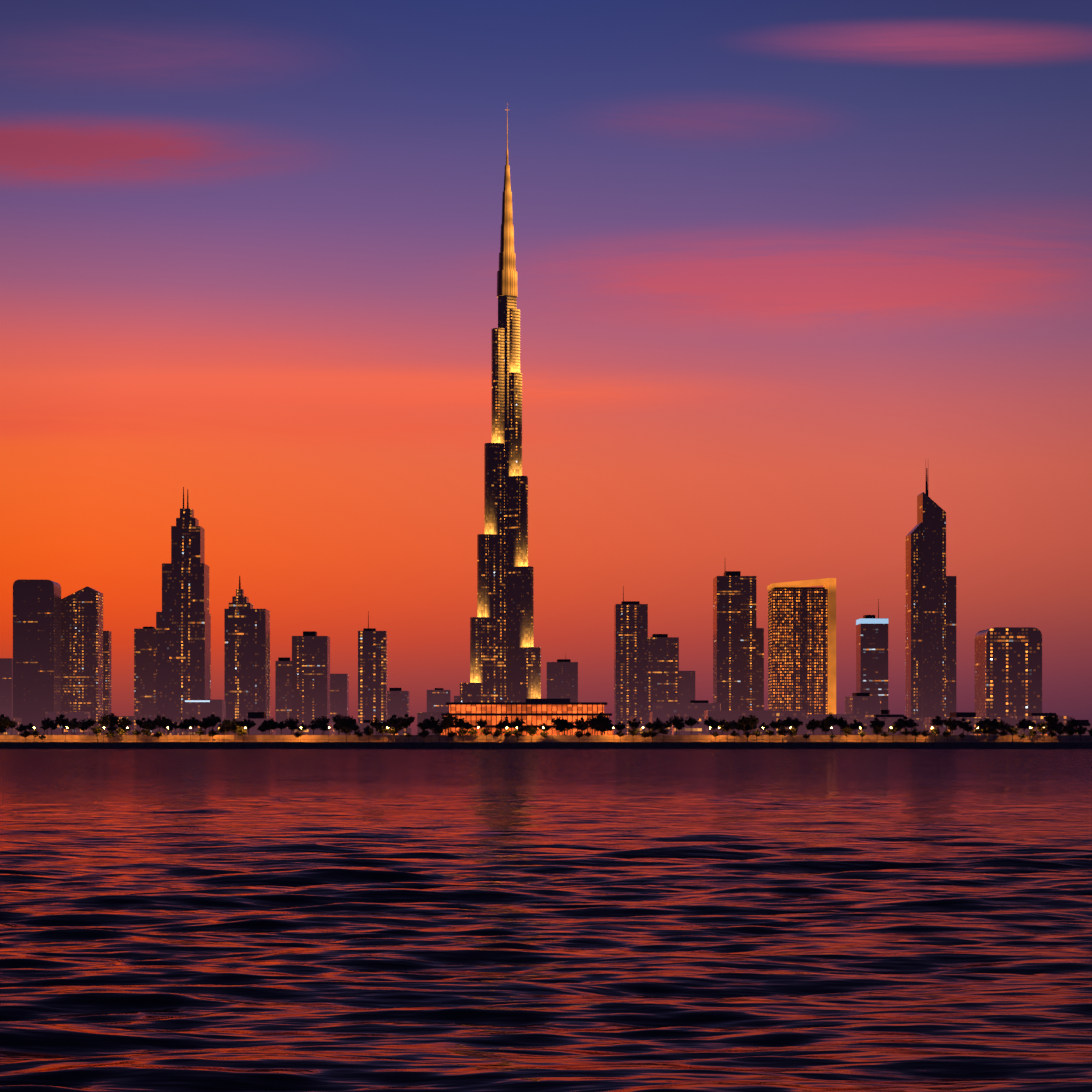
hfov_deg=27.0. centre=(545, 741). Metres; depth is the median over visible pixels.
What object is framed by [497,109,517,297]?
supertall spire
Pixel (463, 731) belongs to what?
tree
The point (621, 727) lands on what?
tree
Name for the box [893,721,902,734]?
tree
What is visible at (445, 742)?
city ground
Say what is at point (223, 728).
tree
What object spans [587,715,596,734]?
tree
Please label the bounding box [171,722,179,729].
tree
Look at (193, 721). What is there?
tree
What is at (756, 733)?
tree
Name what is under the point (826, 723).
tree
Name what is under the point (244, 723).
tree
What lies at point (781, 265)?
sky
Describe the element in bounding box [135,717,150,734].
tree
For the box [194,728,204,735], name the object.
tree
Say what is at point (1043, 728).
tree
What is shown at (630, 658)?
tower
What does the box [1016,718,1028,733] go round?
tree
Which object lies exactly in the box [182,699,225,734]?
building
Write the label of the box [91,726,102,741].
tree
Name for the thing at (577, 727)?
tree
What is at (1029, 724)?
tree
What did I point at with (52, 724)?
tree
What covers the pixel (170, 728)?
tree
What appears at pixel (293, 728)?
tree
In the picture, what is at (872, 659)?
tower
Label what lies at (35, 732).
tree
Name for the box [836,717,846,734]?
tree
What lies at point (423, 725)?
tree
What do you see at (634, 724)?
tree
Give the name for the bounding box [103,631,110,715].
tower
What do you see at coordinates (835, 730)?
block
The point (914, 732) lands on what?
tree
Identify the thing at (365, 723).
block
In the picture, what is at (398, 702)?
building
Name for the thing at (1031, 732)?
tree
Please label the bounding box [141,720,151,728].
tree
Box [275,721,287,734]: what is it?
tree
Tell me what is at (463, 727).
tree
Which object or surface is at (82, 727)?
tree
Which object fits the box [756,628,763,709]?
tower
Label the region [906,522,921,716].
tower
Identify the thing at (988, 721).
tree
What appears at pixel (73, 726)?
tree
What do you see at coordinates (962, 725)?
tree
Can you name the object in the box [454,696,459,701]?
block
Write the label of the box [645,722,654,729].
tree
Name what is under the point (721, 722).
tree
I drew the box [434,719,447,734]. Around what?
tree
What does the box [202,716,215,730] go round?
tree
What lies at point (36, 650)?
tower
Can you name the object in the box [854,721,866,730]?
tree
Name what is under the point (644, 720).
block
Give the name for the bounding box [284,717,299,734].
tree
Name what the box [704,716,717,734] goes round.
tree
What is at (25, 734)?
tree
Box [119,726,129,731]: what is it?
tree
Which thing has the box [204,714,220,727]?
tree
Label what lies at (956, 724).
tree
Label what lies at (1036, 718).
block
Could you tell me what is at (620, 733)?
tree
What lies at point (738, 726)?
tree
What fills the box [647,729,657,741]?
tree
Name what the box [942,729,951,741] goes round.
tree
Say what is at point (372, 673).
tower
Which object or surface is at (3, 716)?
tree
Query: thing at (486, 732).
tree
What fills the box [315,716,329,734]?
tree
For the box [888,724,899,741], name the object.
tree
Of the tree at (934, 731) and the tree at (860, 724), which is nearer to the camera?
the tree at (934, 731)
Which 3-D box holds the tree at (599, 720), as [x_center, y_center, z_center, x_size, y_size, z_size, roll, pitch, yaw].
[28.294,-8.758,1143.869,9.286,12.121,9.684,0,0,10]
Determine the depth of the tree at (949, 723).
1030.22 m
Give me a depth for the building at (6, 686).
4151.51 m
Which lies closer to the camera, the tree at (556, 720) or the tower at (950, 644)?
the tree at (556, 720)
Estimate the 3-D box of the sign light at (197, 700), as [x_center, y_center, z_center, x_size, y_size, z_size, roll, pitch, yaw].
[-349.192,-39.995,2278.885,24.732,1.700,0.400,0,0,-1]
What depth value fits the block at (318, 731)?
1705.08 m
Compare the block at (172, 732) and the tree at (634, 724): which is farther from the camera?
the block at (172, 732)
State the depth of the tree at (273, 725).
1510.92 m
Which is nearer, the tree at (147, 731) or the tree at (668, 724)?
the tree at (147, 731)
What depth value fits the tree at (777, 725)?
1157.45 m
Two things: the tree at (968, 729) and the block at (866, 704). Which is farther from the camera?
the block at (866, 704)
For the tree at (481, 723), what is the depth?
1222.19 m
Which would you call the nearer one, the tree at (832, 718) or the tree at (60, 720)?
the tree at (60, 720)
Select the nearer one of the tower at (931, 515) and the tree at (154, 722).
the tree at (154, 722)
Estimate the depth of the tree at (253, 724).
1339.41 m
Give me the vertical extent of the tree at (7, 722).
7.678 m
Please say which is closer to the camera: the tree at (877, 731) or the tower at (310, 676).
the tree at (877, 731)
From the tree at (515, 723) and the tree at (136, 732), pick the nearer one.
the tree at (136, 732)
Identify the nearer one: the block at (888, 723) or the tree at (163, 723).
the tree at (163, 723)
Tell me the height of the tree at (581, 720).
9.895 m
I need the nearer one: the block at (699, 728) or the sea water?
the sea water
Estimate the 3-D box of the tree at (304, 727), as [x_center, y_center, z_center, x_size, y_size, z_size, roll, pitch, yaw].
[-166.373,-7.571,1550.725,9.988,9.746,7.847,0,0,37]
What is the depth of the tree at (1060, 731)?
1014.02 m
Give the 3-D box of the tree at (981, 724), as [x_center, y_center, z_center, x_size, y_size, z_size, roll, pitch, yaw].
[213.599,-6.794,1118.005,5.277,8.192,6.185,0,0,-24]
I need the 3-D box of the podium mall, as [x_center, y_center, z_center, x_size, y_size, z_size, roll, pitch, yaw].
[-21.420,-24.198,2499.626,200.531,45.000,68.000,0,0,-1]
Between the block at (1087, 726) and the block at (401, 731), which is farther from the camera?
the block at (1087, 726)
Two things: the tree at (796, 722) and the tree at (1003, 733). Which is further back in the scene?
the tree at (796, 722)
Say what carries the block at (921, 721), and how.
on the city ground
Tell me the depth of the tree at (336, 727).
1257.70 m
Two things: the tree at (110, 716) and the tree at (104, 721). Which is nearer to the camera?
the tree at (104, 721)
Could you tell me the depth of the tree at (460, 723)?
1175.19 m
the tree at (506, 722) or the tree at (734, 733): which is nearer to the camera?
the tree at (734, 733)
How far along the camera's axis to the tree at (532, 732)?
1010.65 m
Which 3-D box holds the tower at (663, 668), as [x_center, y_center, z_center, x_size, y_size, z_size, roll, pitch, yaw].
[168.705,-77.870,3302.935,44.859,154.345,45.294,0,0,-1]
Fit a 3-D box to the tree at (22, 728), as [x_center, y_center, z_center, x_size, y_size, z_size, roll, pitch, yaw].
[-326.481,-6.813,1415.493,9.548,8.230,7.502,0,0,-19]
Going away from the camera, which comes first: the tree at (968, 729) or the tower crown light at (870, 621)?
the tree at (968, 729)
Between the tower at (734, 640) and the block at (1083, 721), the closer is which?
the block at (1083, 721)
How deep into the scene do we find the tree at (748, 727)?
1449.19 m
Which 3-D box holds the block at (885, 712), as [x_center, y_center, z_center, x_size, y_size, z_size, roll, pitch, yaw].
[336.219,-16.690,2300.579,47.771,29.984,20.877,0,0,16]
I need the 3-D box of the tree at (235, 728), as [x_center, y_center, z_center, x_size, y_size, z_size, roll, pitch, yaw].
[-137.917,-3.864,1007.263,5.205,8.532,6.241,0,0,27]
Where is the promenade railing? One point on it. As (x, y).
(577, 740)
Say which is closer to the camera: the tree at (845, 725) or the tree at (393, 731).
the tree at (393, 731)
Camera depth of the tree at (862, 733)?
1010.18 m
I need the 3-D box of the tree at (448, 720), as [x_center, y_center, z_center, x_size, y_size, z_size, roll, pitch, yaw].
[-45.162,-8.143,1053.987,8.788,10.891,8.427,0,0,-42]
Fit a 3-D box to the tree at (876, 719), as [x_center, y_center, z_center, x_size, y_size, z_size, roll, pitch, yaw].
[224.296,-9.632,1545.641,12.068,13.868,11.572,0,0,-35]
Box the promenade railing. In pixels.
[9,740,1059,741]
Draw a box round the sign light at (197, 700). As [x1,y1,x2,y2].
[185,700,209,701]
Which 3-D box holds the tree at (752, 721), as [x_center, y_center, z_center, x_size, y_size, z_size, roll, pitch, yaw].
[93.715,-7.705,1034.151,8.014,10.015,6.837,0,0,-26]
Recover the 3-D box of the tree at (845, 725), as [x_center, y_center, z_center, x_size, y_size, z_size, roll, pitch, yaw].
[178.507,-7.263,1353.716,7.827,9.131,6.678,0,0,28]
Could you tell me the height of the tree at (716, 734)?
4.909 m
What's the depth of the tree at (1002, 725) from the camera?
1050.04 m
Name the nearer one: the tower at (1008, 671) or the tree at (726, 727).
the tree at (726, 727)
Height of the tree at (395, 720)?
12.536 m
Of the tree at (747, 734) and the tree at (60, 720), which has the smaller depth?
the tree at (747, 734)
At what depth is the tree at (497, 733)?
1007.70 m
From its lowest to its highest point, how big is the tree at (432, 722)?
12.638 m
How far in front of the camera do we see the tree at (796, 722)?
1158.65 m
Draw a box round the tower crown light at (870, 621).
[856,618,887,624]
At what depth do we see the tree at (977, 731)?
1011.07 m
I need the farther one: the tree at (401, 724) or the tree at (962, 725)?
the tree at (962, 725)
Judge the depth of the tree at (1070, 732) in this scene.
1011.45 m
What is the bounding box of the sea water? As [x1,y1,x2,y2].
[0,749,1091,1091]
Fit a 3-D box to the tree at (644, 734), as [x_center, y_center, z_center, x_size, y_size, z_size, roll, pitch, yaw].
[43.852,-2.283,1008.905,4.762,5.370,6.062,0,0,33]
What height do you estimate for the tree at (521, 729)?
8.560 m
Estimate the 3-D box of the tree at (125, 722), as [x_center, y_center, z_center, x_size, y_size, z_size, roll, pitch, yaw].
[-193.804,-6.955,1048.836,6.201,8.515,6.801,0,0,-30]
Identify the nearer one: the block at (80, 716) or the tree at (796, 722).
the tree at (796, 722)
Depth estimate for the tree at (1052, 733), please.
1015.61 m
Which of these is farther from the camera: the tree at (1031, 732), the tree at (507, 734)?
the tree at (1031, 732)
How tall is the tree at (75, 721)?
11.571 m
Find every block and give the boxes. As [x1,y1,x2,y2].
[0,717,21,734]
[45,712,89,734]
[98,716,144,734]
[145,722,179,734]
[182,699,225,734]
[228,712,273,734]
[294,723,335,734]
[343,720,372,734]
[372,728,410,734]
[417,712,446,734]
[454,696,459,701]
[630,717,649,734]
[652,700,720,734]
[672,719,705,734]
[704,710,805,734]
[806,714,863,733]
[808,726,865,734]
[845,693,880,716]
[847,719,918,734]
[864,715,931,734]
[881,710,903,714]
[924,712,1015,734]
[1009,713,1068,734]
[1073,723,1091,734]
[1077,720,1091,725]
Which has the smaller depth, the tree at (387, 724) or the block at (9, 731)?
the tree at (387, 724)
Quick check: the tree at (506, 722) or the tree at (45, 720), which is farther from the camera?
the tree at (506, 722)
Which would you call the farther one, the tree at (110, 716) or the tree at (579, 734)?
the tree at (110, 716)
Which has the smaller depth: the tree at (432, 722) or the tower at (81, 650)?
the tree at (432, 722)
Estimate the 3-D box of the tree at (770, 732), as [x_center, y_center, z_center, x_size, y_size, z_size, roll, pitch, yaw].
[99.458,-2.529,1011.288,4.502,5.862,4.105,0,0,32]
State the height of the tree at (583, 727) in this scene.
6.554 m
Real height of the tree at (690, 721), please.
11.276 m
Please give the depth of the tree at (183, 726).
1433.96 m
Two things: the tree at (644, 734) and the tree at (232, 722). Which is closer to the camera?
the tree at (644, 734)
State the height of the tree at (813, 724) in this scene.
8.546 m
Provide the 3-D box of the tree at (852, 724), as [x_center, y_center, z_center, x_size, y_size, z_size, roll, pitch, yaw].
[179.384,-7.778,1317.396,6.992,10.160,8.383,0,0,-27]
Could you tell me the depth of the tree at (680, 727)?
1348.71 m
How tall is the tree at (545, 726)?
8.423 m
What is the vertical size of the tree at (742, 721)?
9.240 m
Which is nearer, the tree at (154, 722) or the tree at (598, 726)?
the tree at (154, 722)
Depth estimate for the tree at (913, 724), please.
1557.43 m
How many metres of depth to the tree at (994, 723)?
1514.43 m
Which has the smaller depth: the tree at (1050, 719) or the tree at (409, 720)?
the tree at (409, 720)
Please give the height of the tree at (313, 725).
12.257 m
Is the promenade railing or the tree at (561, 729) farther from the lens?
the tree at (561, 729)
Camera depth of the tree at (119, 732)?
1006.38 m
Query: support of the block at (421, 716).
on the city ground
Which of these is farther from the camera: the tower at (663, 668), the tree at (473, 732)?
the tower at (663, 668)
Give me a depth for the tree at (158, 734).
1008.03 m
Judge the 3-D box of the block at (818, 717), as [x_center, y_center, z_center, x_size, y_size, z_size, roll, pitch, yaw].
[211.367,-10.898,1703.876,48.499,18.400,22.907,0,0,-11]
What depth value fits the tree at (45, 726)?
1090.25 m
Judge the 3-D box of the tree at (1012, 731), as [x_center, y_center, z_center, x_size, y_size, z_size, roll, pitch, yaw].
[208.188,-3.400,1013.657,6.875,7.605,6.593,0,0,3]
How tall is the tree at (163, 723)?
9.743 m
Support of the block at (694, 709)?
on the city ground
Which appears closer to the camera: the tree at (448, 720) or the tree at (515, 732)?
the tree at (515, 732)
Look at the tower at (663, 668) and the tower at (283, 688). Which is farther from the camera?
the tower at (283, 688)
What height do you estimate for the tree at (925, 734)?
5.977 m
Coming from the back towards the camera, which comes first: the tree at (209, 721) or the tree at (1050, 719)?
the tree at (209, 721)
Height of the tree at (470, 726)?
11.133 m
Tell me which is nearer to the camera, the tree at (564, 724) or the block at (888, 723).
the tree at (564, 724)
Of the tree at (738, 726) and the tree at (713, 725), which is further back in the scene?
the tree at (713, 725)
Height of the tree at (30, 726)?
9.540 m
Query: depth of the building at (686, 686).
3788.96 m
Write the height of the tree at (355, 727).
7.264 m
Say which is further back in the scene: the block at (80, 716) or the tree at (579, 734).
the block at (80, 716)
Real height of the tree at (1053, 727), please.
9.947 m
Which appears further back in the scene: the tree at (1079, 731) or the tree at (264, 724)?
the tree at (264, 724)
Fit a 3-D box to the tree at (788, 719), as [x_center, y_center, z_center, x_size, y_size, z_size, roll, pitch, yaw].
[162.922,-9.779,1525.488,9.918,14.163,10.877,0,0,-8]
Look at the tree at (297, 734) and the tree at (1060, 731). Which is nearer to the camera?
the tree at (297, 734)
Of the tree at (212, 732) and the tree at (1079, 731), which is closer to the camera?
the tree at (212, 732)
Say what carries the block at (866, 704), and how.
on the city ground
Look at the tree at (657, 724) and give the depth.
1396.84 m
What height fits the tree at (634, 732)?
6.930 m
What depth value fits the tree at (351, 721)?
1250.78 m
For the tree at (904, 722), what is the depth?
1243.94 m
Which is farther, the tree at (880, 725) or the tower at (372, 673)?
the tower at (372, 673)
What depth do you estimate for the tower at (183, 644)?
2963.19 m
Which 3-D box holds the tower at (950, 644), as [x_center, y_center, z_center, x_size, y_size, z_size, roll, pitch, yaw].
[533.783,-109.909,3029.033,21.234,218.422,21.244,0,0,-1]
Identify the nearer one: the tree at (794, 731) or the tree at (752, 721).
the tree at (794, 731)
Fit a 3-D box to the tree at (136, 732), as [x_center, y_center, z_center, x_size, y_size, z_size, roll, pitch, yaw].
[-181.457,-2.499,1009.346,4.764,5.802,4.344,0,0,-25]
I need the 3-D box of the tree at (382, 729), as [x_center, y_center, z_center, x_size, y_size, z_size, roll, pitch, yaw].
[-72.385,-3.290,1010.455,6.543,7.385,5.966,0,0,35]
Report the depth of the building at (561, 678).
3579.51 m
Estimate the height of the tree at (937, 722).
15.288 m
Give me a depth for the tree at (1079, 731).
1014.85 m
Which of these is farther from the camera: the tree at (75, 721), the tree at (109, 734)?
the tree at (75, 721)
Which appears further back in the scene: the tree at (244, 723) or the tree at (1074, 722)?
the tree at (1074, 722)
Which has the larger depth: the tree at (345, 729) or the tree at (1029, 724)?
the tree at (1029, 724)
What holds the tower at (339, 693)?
on the city ground
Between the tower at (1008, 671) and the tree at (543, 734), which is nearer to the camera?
the tree at (543, 734)
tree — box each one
[1,714,9,734]
[1,719,14,727]
[14,724,27,732]
[19,730,30,741]
[26,723,35,731]
[30,729,39,741]
[40,722,49,730]
[41,716,54,734]
[46,719,58,734]
[55,714,68,734]
[65,720,80,734]
[68,718,81,734]
[78,725,88,734]
[81,718,96,734]
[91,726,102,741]
[97,714,110,734]
[105,731,114,737]
[107,713,118,731]
[107,726,117,731]
[109,714,119,731]
[115,728,125,741]
[119,717,132,734]
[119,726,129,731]
[132,729,140,741]
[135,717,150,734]
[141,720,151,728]
[141,727,151,735]
[150,715,165,731]
[152,731,162,741]
[156,716,172,734]
[163,724,173,734]
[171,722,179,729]
[179,720,191,729]
[185,715,201,734]
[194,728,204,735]
[198,721,211,734]
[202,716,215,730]
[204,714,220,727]
[208,729,218,741]
[218,722,229,741]
[227,723,240,741]
[230,718,239,732]
[237,726,247,741]
[238,719,252,729]
[247,719,255,734]
[261,720,271,734]
[266,719,276,734]
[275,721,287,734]
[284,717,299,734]
[288,725,299,734]
[294,730,302,741]
[296,723,308,733]
[308,720,317,734]
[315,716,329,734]
[316,721,328,729]
[332,714,346,734]
[333,724,343,730]
[339,725,352,741]
[344,715,356,734]
[350,723,359,734]
[354,730,363,736]
[364,727,373,735]
[370,717,383,734]
[376,725,390,741]
[382,719,393,728]
[386,714,400,726]
[387,727,398,741]
[397,714,414,734]
[397,722,408,734]
[417,721,431,729]
[417,729,430,737]
[423,716,439,734]
[432,724,444,741]
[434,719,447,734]
[441,712,457,734]
[447,731,456,737]
[453,718,466,729]
[455,718,468,728]
[457,727,468,741]
[465,722,473,734]
[467,728,476,741]
[476,718,487,734]
[480,726,491,741]
[492,729,502,736]
[496,716,511,731]
[503,729,512,741]
[509,717,525,728]
[511,729,522,737]
[518,725,525,731]
[525,726,538,741]
[537,723,551,730]
[540,731,548,737]
[551,716,563,734]
[553,726,563,734]
[557,719,571,734]
[566,722,574,734]
[572,717,590,729]
[574,730,584,741]
[575,721,587,730]
[579,722,589,733]
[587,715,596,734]
[592,722,607,734]
[594,712,611,734]
[607,722,613,729]
[615,722,625,730]
[616,731,624,741]
[627,718,640,728]
[627,727,639,741]
[640,731,649,737]
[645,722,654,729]
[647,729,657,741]
[653,718,664,734]
[658,726,668,741]
[663,720,671,728]
[669,715,683,734]
[673,722,684,729]
[684,716,698,734]
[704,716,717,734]
[708,719,717,729]
[711,732,718,741]
[716,718,728,734]
[720,721,734,741]
[730,730,738,741]
[732,723,743,730]
[737,716,747,734]
[744,713,758,731]
[744,730,750,741]
[745,724,756,733]
[752,728,760,741]
[759,723,769,730]
[764,729,774,741]
[771,718,785,729]
[777,725,790,741]
[783,716,792,734]
[788,718,802,727]
[789,726,797,736]
[806,718,818,734]
[818,716,833,734]
[822,712,837,733]
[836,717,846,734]
[839,722,849,728]
[841,726,852,741]
[849,719,861,734]
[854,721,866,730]
[858,731,865,741]
[869,717,885,734]
[872,721,884,729]
[872,726,883,741]
[880,731,889,741]
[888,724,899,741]
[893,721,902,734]
[897,716,913,728]
[901,728,910,735]
[909,719,918,729]
[911,727,920,741]
[919,729,931,741]
[930,715,944,734]
[930,726,940,741]
[942,717,956,729]
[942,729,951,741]
[951,719,959,734]
[957,718,971,733]
[963,725,973,734]
[971,726,984,741]
[976,719,985,729]
[981,723,996,741]
[982,718,991,734]
[989,718,1000,729]
[997,719,1006,729]
[998,729,1007,735]
[1005,725,1019,741]
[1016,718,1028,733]
[1023,720,1036,729]
[1028,729,1037,739]
[1036,723,1049,741]
[1044,712,1058,732]
[1048,731,1056,736]
[1049,722,1057,731]
[1055,722,1065,728]
[1055,727,1065,735]
[1065,724,1073,730]
[1065,729,1074,741]
[1066,717,1078,728]
[1075,725,1086,741]
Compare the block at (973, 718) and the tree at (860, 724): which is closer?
the tree at (860, 724)
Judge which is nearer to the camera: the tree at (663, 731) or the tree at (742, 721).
the tree at (663, 731)
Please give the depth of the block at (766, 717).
1543.24 m
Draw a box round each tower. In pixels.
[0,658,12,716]
[13,579,60,734]
[61,586,102,734]
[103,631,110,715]
[134,627,155,720]
[156,487,210,734]
[224,576,269,719]
[275,657,291,734]
[292,631,329,734]
[330,674,348,734]
[358,611,386,722]
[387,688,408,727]
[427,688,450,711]
[460,295,540,701]
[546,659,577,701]
[614,586,647,734]
[648,634,678,716]
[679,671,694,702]
[713,571,755,709]
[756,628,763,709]
[767,578,835,713]
[856,599,887,709]
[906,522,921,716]
[917,468,945,716]
[946,576,955,716]
[975,627,1041,716]
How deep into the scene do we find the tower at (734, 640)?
2878.51 m
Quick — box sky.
[0,0,1091,734]
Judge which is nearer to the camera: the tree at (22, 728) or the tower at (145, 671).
the tree at (22, 728)
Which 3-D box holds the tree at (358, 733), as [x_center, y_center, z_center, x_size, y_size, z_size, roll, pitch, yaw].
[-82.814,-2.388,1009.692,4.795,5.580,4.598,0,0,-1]
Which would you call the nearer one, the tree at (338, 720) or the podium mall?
the tree at (338, 720)
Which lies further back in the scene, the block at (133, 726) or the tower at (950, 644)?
the tower at (950, 644)
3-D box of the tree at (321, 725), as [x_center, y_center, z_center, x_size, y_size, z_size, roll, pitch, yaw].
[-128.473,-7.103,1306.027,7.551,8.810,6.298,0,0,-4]
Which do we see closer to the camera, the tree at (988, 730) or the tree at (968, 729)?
the tree at (988, 730)
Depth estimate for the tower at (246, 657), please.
2916.10 m
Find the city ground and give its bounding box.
[0,735,1091,748]
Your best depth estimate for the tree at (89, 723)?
1172.06 m
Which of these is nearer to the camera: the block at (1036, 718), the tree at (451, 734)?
the tree at (451, 734)
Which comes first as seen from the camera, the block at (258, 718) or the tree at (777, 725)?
the tree at (777, 725)
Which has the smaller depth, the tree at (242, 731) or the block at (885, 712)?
the tree at (242, 731)
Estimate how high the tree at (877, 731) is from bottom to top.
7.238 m
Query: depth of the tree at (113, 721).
1168.59 m
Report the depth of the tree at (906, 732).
1009.70 m
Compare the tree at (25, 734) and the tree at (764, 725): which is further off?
the tree at (764, 725)
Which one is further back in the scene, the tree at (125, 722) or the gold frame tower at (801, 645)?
the gold frame tower at (801, 645)
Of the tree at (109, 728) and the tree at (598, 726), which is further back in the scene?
the tree at (109, 728)
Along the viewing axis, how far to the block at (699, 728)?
1552.62 m
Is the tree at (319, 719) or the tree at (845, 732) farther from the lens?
the tree at (319, 719)
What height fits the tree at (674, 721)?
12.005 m
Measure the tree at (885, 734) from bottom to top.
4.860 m
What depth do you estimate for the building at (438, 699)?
3878.76 m
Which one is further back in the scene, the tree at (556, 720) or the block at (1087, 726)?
the block at (1087, 726)
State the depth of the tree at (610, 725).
1404.58 m
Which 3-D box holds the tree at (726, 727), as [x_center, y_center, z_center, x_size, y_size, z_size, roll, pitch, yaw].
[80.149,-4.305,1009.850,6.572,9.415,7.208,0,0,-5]
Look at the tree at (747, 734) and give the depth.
1013.73 m
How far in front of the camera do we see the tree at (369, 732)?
1005.70 m
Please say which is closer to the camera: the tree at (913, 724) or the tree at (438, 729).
the tree at (438, 729)
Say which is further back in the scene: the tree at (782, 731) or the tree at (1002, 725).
the tree at (1002, 725)
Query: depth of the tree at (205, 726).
1181.22 m
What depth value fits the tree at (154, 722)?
1116.39 m
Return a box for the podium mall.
[440,698,614,734]
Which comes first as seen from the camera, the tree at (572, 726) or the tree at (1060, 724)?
the tree at (1060, 724)
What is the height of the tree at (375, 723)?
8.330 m
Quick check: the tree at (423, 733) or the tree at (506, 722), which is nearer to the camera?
the tree at (423, 733)
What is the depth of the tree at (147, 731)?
1007.29 m
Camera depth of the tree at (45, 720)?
1297.04 m
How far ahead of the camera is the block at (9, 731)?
2279.13 m
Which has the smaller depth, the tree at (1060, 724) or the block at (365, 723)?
the tree at (1060, 724)
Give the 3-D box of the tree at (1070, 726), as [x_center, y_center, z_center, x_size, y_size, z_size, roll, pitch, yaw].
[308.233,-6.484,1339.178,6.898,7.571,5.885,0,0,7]
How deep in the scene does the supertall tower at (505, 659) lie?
2957.16 m

